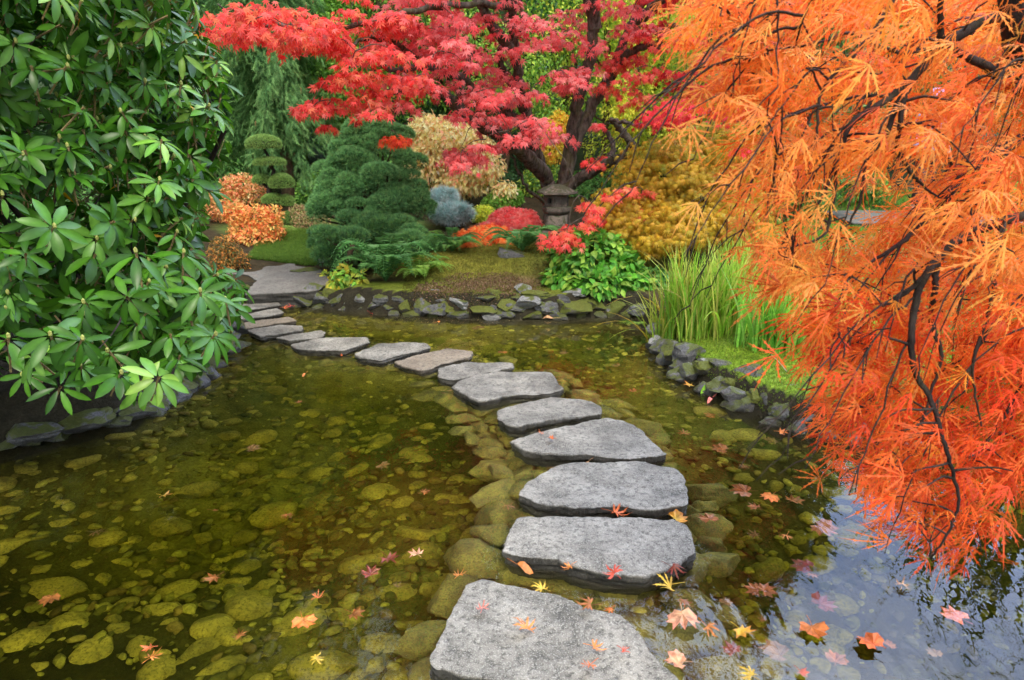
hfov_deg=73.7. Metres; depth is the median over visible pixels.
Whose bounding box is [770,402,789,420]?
rock
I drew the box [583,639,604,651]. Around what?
fallen leaf
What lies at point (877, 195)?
shrub
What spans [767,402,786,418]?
rock
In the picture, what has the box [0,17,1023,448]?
ground
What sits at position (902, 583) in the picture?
fallen leaf
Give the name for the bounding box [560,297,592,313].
rock
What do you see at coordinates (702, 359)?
rock
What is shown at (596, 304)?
rock
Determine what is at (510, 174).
shrub
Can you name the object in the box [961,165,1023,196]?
shrub
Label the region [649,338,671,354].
rock
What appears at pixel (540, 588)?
fallen leaf
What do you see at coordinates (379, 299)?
rock
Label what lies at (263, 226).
azalea
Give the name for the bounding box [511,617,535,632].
fallen leaf
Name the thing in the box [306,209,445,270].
spreading juniper
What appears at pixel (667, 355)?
rock
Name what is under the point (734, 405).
rock
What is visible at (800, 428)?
rock
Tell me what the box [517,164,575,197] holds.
shrub
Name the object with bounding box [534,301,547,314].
rock
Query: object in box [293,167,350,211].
shrub
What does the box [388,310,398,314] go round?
rock
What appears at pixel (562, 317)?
rock
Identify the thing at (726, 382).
rock
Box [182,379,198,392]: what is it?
rock
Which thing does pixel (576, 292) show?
rock
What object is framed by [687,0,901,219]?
dark tree
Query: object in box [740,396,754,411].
rock
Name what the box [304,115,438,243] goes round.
cloud juniper
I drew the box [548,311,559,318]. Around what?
rock
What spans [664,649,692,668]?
fallen leaf
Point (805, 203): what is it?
shrub
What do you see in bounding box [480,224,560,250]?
fern
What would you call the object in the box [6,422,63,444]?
rock
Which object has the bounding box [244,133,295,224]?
topiary tree
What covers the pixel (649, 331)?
rock
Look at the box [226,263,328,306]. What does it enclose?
path
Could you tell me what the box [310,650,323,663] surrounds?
fallen leaf
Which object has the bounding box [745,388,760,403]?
rock
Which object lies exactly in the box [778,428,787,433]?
fallen leaf
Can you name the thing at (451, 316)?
rock
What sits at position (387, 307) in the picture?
rock
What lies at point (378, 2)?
young tree
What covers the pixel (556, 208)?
stone lantern
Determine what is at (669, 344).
rock
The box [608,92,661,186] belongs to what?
yellow shrub
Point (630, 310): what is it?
rock
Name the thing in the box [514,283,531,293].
rock
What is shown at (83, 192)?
shrub
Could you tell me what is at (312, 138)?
dark tree
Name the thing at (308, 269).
rock
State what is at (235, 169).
shrub
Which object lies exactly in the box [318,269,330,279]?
ground plant
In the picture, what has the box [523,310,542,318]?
rock
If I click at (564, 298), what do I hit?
rock
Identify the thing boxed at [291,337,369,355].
stepping stone
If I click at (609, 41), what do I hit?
young tree
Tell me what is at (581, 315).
rock
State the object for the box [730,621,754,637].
fallen leaf
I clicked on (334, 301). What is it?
rock
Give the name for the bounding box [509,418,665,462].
stepping stone
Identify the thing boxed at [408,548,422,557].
fallen leaf
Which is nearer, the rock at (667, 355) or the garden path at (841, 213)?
the rock at (667, 355)
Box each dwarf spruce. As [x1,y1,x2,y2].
[428,199,476,226]
[430,183,461,203]
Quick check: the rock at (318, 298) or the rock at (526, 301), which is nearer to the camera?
the rock at (526, 301)
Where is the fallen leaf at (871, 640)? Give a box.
[856,632,884,648]
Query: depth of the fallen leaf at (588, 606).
2.43 m
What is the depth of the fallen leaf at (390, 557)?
2.80 m
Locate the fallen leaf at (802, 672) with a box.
[794,665,809,676]
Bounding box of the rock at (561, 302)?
[557,299,563,307]
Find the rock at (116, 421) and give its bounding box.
[106,416,133,427]
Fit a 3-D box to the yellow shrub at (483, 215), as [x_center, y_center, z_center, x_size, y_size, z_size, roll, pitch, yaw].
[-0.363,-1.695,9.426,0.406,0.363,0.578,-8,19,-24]
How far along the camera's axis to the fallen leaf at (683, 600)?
2.53 m
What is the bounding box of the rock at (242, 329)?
[213,320,247,334]
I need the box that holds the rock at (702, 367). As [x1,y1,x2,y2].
[692,360,711,374]
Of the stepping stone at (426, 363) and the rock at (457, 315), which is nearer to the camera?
the stepping stone at (426, 363)
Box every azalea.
[203,172,266,222]
[216,198,286,246]
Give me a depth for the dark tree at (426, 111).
12.03 m
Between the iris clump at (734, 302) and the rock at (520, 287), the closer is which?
the iris clump at (734, 302)
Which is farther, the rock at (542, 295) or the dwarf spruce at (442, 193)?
the dwarf spruce at (442, 193)
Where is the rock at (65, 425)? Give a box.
[62,423,72,433]
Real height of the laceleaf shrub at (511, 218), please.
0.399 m
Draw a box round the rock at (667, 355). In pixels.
[663,349,672,360]
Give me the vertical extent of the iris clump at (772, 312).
0.625 m
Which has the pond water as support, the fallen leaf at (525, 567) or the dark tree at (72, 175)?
the fallen leaf at (525, 567)
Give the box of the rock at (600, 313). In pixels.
[594,310,606,317]
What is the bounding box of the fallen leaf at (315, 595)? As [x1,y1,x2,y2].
[311,589,323,599]
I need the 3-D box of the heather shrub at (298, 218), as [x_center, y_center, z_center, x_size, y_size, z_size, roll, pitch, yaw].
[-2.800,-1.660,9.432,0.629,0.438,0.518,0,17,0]
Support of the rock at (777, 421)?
on the ground at (16, 409)
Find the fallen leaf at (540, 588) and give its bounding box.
[532,581,549,591]
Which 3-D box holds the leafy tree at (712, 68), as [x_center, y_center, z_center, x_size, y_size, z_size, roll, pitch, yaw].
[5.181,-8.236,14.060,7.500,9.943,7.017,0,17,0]
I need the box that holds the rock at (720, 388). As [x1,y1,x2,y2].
[705,386,727,392]
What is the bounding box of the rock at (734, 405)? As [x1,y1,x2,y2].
[720,400,744,411]
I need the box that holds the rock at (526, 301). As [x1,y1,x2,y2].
[515,295,540,308]
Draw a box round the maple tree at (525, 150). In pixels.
[189,0,794,254]
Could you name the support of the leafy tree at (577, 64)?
on the ground at (16, 409)
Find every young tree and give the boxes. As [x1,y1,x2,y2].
[276,0,378,158]
[303,0,471,180]
[412,0,571,178]
[519,0,691,186]
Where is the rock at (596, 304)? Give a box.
[587,298,606,309]
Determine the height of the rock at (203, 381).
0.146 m
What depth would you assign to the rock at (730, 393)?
4.34 m
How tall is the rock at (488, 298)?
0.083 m
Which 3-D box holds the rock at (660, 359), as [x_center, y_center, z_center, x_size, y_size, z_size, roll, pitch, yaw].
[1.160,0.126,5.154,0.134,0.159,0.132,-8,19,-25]
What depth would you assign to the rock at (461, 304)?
6.36 m
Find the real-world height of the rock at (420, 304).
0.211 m
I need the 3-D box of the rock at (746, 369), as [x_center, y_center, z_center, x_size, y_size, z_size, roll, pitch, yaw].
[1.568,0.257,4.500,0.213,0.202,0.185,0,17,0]
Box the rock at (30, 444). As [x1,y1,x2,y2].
[19,441,42,445]
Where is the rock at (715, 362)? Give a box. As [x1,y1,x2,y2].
[709,358,731,366]
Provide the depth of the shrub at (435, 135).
10.11 m
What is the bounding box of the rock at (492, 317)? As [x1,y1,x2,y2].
[482,313,501,320]
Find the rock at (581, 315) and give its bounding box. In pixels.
[576,313,585,317]
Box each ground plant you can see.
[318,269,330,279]
[635,265,673,289]
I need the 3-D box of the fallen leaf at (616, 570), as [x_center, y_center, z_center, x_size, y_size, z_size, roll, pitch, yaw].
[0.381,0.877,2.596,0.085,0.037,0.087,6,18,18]
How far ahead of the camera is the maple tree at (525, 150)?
6.71 m
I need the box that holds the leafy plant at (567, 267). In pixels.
[539,227,657,301]
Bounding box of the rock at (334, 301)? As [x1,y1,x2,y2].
[328,293,342,306]
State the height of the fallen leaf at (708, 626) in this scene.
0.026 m
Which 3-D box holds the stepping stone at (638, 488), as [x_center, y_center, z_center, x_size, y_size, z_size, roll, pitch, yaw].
[0.443,0.774,3.348,0.825,0.166,0.475,0,17,0]
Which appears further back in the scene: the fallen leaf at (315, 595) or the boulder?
the boulder
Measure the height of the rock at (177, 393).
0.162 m
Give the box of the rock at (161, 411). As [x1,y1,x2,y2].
[150,402,169,416]
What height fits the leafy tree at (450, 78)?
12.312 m
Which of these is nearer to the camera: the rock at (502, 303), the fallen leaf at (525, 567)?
the fallen leaf at (525, 567)
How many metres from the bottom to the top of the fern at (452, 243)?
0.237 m
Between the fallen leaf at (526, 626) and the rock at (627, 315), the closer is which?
the fallen leaf at (526, 626)
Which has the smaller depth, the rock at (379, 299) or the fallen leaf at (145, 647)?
the fallen leaf at (145, 647)
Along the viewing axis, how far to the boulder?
7.05 m
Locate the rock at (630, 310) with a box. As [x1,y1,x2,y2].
[626,303,645,317]
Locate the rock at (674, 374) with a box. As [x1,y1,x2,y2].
[666,366,696,381]
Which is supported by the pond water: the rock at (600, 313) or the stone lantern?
the rock at (600, 313)
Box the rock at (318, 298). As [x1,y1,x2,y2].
[312,292,328,303]
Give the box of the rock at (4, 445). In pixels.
[0,439,19,450]
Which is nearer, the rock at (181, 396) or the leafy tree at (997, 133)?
the rock at (181, 396)
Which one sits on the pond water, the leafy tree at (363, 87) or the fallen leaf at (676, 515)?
the fallen leaf at (676, 515)
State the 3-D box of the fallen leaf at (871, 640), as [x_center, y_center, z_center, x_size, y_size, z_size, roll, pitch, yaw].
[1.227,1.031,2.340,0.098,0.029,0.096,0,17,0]
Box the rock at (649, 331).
[646,322,660,334]
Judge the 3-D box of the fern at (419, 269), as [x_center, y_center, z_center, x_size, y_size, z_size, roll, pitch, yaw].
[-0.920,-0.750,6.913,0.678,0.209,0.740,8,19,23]
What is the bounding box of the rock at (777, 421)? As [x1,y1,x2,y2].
[759,415,781,423]
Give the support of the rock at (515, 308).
on the rock
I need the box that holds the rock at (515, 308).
[506,303,525,311]
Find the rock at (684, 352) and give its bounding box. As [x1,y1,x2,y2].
[672,342,705,362]
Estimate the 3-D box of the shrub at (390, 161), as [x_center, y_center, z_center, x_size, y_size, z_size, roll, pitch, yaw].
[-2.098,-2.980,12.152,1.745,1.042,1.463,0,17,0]
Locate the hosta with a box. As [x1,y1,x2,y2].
[325,261,369,289]
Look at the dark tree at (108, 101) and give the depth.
12.26 m
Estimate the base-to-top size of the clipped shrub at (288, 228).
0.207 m
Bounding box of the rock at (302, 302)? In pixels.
[292,296,311,306]
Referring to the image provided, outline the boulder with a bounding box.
[497,247,526,258]
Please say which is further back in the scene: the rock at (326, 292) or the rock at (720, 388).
the rock at (326, 292)
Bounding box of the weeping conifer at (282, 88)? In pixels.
[197,0,372,197]
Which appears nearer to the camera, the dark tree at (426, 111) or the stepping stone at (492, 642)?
the stepping stone at (492, 642)
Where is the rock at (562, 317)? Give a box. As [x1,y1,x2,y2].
[552,314,567,319]
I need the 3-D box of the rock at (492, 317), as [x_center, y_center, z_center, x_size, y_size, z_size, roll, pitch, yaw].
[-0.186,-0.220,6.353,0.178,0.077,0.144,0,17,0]
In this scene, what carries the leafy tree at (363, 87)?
on the ground at (16, 409)
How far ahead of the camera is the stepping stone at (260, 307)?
6.59 m
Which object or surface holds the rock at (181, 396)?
on the ground at (16, 409)
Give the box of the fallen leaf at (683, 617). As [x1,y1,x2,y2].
[666,602,699,628]
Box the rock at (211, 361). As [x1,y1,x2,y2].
[208,355,226,366]
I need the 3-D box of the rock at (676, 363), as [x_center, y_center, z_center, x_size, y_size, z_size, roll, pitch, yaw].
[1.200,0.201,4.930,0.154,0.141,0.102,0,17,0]
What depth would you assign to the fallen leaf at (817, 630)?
2.40 m
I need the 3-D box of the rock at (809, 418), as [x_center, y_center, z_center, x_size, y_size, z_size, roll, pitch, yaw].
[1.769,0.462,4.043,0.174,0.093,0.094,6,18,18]
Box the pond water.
[0,297,1023,679]
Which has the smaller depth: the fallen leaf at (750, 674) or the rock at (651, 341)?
the fallen leaf at (750, 674)
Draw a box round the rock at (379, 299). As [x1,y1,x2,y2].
[372,294,387,304]
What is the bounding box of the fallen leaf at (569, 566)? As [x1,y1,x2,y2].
[561,561,576,569]
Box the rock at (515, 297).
[511,291,521,299]
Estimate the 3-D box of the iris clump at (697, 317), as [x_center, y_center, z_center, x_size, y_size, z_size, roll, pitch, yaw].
[1.466,-0.282,5.327,1.233,1.091,1.230,-15,23,-40]
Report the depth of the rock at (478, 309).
6.31 m
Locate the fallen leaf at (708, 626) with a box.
[699,618,719,636]
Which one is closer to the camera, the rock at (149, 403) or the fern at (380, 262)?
the rock at (149, 403)
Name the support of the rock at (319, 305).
on the ground at (16, 409)
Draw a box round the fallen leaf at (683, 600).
[677,594,692,606]
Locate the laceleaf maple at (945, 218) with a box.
[575,0,1023,589]
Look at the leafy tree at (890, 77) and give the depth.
13.88 m
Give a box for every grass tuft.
[588,237,730,340]
[735,222,819,268]
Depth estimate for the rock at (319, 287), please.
6.83 m
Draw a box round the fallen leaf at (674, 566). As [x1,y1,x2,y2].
[662,561,686,578]
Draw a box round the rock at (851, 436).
[845,431,862,443]
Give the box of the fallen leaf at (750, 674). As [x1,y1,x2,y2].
[736,665,759,679]
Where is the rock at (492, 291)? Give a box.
[486,288,504,300]
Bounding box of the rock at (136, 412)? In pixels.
[116,404,157,420]
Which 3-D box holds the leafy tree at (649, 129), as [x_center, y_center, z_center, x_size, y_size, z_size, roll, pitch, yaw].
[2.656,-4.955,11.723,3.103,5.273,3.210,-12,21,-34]
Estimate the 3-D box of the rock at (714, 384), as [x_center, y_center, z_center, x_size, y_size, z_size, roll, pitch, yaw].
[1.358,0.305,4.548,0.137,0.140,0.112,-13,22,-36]
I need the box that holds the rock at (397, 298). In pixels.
[391,295,403,302]
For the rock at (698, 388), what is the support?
in the pond water
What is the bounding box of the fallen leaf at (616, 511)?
[601,503,631,515]
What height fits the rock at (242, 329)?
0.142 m
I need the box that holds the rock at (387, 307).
[383,305,392,310]
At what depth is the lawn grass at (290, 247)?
8.45 m
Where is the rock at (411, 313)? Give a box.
[402,310,420,316]
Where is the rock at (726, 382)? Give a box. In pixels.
[720,378,735,386]
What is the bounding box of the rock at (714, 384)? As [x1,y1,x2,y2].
[705,375,722,395]
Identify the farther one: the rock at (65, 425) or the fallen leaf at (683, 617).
the rock at (65, 425)
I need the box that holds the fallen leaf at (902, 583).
[894,576,909,589]
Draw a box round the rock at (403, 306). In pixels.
[398,300,410,312]
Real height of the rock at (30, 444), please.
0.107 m
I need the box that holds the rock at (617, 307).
[606,301,625,316]
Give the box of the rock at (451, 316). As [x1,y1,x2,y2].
[447,310,468,318]
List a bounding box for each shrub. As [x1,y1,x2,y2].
[0,171,208,233]
[168,130,263,212]
[206,234,251,270]
[279,225,295,231]
[288,203,330,228]
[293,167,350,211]
[350,146,430,195]
[404,109,518,206]
[428,157,524,190]
[451,222,513,248]
[471,203,494,223]
[479,206,544,230]
[480,187,524,210]
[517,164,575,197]
[540,108,569,169]
[570,170,626,200]
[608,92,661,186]
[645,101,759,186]
[754,155,829,222]
[797,159,890,207]
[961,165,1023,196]
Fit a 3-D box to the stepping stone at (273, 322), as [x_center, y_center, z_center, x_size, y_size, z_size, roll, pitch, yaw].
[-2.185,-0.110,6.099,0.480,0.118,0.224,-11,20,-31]
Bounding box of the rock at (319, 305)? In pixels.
[311,303,323,307]
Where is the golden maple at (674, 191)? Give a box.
[581,121,784,260]
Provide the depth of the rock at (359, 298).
6.59 m
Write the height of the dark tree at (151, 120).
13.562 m
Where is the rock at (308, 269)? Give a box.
[290,267,319,271]
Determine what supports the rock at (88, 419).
on the pond water
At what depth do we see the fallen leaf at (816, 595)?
2.59 m
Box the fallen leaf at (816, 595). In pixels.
[811,591,819,598]
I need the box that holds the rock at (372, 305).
[368,302,379,309]
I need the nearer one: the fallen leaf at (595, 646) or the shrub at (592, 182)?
the fallen leaf at (595, 646)
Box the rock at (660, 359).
[655,346,672,363]
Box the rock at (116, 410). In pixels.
[113,407,122,413]
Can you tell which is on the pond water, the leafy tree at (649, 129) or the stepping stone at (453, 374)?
the stepping stone at (453, 374)
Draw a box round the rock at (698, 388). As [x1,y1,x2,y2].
[693,381,711,395]
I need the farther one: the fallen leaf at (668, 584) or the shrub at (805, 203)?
the shrub at (805, 203)
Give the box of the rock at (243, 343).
[235,340,251,346]
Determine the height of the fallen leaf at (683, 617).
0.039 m
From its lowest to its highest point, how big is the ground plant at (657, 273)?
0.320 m
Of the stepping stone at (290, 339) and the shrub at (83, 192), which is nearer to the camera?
the stepping stone at (290, 339)
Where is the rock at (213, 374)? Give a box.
[197,365,221,380]
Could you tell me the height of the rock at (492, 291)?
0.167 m
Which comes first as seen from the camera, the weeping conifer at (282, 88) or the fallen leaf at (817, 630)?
the fallen leaf at (817, 630)
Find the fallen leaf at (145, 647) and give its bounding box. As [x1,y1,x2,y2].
[140,643,154,650]
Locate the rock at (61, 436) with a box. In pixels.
[44,432,70,441]
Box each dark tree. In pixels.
[0,0,174,150]
[1,0,94,197]
[31,0,275,143]
[204,3,436,159]
[355,0,585,177]
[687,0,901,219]
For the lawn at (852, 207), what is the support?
on the ground at (16, 409)
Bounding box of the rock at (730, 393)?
[720,386,745,401]
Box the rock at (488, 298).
[476,295,495,300]
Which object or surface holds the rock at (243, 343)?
in the pond water
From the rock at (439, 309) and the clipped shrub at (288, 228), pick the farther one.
the clipped shrub at (288, 228)
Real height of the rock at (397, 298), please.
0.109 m
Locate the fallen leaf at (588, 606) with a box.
[575,596,596,610]
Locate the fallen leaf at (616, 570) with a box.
[604,565,621,578]
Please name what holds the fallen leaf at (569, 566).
on the stepping stone at (639, 549)
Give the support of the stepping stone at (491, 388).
in the pond water
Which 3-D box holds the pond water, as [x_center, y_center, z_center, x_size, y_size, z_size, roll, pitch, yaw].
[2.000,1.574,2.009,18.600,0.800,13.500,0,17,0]
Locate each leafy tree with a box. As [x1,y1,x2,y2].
[194,0,441,168]
[328,0,544,138]
[453,0,694,144]
[582,0,734,173]
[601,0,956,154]
[756,0,990,156]
[864,0,1022,166]
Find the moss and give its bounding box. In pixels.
[675,316,1020,447]
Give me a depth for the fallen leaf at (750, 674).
2.20 m
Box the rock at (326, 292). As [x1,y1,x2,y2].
[322,288,337,296]
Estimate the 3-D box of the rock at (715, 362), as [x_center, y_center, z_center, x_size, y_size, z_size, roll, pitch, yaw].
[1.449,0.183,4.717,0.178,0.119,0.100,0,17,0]
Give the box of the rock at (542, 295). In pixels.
[520,290,550,299]
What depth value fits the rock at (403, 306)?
6.44 m
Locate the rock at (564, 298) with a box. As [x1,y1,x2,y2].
[557,294,570,302]
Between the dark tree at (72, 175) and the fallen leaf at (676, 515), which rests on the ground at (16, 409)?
the dark tree at (72, 175)
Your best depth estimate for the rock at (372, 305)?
6.54 m
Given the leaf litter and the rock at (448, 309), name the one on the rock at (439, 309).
the rock at (448, 309)
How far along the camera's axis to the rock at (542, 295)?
6.33 m
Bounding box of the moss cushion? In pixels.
[401,230,576,317]
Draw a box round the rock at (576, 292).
[562,288,585,296]
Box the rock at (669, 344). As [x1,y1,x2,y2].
[660,339,677,350]
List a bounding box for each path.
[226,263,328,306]
[823,210,1022,227]
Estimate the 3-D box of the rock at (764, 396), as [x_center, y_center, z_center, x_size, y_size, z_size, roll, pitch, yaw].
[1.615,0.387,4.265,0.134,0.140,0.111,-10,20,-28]
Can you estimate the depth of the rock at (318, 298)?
6.70 m
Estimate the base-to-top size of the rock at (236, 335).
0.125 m
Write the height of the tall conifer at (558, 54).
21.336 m
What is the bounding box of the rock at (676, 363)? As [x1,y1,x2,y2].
[667,359,682,370]
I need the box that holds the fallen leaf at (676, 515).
[668,509,687,521]
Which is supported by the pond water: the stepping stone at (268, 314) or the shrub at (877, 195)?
the stepping stone at (268, 314)
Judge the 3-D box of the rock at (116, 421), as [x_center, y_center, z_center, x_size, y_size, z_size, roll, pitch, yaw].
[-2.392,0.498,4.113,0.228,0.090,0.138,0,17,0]
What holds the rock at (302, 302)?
on the pond water
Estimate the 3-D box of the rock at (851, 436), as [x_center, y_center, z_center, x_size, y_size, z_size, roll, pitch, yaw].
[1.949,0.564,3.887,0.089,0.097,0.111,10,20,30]
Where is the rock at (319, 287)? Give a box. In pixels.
[303,283,325,290]
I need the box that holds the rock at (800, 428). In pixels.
[787,420,807,432]
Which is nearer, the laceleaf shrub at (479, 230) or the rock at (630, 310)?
the rock at (630, 310)
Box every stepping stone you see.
[235,302,280,313]
[241,308,283,321]
[244,317,296,329]
[247,325,303,340]
[276,330,325,344]
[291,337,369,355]
[354,342,430,364]
[393,348,473,374]
[430,579,678,679]
[437,362,513,384]
[451,371,563,405]
[497,397,601,432]
[502,516,695,586]
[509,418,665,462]
[519,461,687,517]
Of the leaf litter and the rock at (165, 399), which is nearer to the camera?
the rock at (165, 399)
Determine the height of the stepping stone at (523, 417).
0.166 m
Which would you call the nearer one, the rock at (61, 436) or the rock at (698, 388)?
the rock at (61, 436)
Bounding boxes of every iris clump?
[631,237,761,343]
[707,232,779,334]
[725,270,853,358]
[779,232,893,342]
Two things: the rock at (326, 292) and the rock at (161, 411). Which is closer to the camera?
the rock at (161, 411)
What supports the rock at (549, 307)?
on the ground at (16, 409)
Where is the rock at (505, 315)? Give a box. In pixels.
[495,308,515,318]
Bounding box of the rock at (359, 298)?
[354,294,364,302]
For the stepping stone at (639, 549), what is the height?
0.168 m
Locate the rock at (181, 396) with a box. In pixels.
[171,389,192,403]
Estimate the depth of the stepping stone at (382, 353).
5.29 m
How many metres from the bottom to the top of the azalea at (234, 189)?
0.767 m
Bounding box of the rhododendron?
[0,0,255,414]
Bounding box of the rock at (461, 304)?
[449,297,467,310]
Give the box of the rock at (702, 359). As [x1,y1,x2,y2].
[697,358,713,360]
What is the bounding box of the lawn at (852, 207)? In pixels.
[770,185,1023,244]
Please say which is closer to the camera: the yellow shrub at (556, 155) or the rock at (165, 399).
the rock at (165, 399)
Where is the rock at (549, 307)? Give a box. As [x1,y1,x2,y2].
[540,301,557,312]
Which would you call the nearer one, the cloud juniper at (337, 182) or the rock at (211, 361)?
the rock at (211, 361)
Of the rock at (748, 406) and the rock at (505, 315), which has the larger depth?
the rock at (505, 315)
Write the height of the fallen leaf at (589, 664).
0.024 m
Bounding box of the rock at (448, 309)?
[441,301,454,312]
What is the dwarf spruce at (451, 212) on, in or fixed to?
on the ground at (16, 409)
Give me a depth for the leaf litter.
6.63 m
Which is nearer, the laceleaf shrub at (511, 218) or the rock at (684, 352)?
the rock at (684, 352)
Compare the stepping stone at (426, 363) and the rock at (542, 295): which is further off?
the rock at (542, 295)
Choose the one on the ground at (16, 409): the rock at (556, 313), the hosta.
the hosta
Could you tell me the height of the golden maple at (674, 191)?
1.454 m
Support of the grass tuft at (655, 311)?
on the ground at (16, 409)
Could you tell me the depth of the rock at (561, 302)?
6.35 m
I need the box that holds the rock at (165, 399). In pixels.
[149,391,170,404]
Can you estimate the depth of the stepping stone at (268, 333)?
5.81 m
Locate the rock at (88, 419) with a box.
[57,406,116,433]
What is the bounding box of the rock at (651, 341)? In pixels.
[648,335,664,344]
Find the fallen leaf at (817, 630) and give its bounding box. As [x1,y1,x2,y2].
[799,616,829,638]
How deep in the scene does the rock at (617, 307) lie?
6.40 m
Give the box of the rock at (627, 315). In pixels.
[621,309,632,317]
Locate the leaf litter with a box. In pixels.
[413,271,545,317]
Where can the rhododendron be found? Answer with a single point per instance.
(159, 309)
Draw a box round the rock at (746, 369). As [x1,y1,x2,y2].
[733,363,763,377]
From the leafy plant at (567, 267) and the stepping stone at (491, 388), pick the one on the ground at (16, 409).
the leafy plant at (567, 267)
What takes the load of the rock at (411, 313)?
on the ground at (16, 409)
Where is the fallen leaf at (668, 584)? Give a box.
[653,574,683,590]
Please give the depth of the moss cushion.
6.96 m
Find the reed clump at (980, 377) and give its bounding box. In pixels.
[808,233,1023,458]
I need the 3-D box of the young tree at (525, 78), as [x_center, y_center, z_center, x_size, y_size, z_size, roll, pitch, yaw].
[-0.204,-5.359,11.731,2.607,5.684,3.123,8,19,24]
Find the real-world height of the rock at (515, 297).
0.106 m
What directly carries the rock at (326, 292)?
on the rock at (334, 301)
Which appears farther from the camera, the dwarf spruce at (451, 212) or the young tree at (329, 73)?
the young tree at (329, 73)
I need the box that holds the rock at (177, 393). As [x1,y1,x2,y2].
[171,388,179,395]
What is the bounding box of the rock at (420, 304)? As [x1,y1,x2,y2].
[413,297,430,316]
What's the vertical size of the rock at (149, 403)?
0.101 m
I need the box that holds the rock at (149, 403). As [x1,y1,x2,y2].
[130,401,153,405]
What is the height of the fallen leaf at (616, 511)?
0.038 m
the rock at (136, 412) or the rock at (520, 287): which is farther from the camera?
the rock at (520, 287)
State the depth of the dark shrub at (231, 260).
7.53 m
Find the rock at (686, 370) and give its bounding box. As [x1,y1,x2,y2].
[677,363,697,380]
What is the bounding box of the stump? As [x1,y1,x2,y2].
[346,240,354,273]
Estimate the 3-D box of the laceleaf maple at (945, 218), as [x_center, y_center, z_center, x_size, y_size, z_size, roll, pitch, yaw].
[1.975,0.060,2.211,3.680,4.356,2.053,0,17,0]
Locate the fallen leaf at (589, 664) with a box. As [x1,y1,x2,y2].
[581,658,597,668]
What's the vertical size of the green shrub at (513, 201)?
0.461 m
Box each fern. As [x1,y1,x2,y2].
[327,232,441,280]
[384,255,454,277]
[425,227,485,250]
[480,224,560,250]
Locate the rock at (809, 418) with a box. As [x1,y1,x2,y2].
[801,414,814,421]
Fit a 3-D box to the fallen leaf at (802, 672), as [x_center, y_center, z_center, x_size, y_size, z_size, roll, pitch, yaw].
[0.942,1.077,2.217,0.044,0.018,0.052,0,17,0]
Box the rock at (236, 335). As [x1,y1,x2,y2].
[232,330,240,342]
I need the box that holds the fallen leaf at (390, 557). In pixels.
[380,551,398,563]
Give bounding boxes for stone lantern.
[537,184,576,235]
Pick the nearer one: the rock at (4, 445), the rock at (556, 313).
the rock at (4, 445)
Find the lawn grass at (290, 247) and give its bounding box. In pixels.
[246,227,323,265]
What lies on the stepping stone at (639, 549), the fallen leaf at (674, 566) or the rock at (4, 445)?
the fallen leaf at (674, 566)
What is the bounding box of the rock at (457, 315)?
[449,311,468,319]
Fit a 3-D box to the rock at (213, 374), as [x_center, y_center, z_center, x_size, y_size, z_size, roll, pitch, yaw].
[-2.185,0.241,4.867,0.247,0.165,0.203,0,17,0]
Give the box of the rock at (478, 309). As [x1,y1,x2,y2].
[470,305,496,314]
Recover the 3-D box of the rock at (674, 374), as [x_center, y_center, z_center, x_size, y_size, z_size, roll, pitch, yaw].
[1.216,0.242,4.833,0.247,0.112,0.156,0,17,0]
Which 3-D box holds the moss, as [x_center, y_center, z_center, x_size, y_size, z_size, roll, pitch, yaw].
[2.204,0.148,5.082,2.317,0.398,2.914,-15,23,-40]
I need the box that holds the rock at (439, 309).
[422,302,445,315]
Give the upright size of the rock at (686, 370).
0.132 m
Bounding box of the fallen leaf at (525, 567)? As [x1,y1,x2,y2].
[507,558,532,573]
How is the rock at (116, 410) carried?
on the ground at (16, 409)
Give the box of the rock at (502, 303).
[497,298,515,311]
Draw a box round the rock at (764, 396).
[760,392,767,404]
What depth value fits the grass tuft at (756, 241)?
6.39 m
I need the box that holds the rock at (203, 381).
[183,373,210,388]

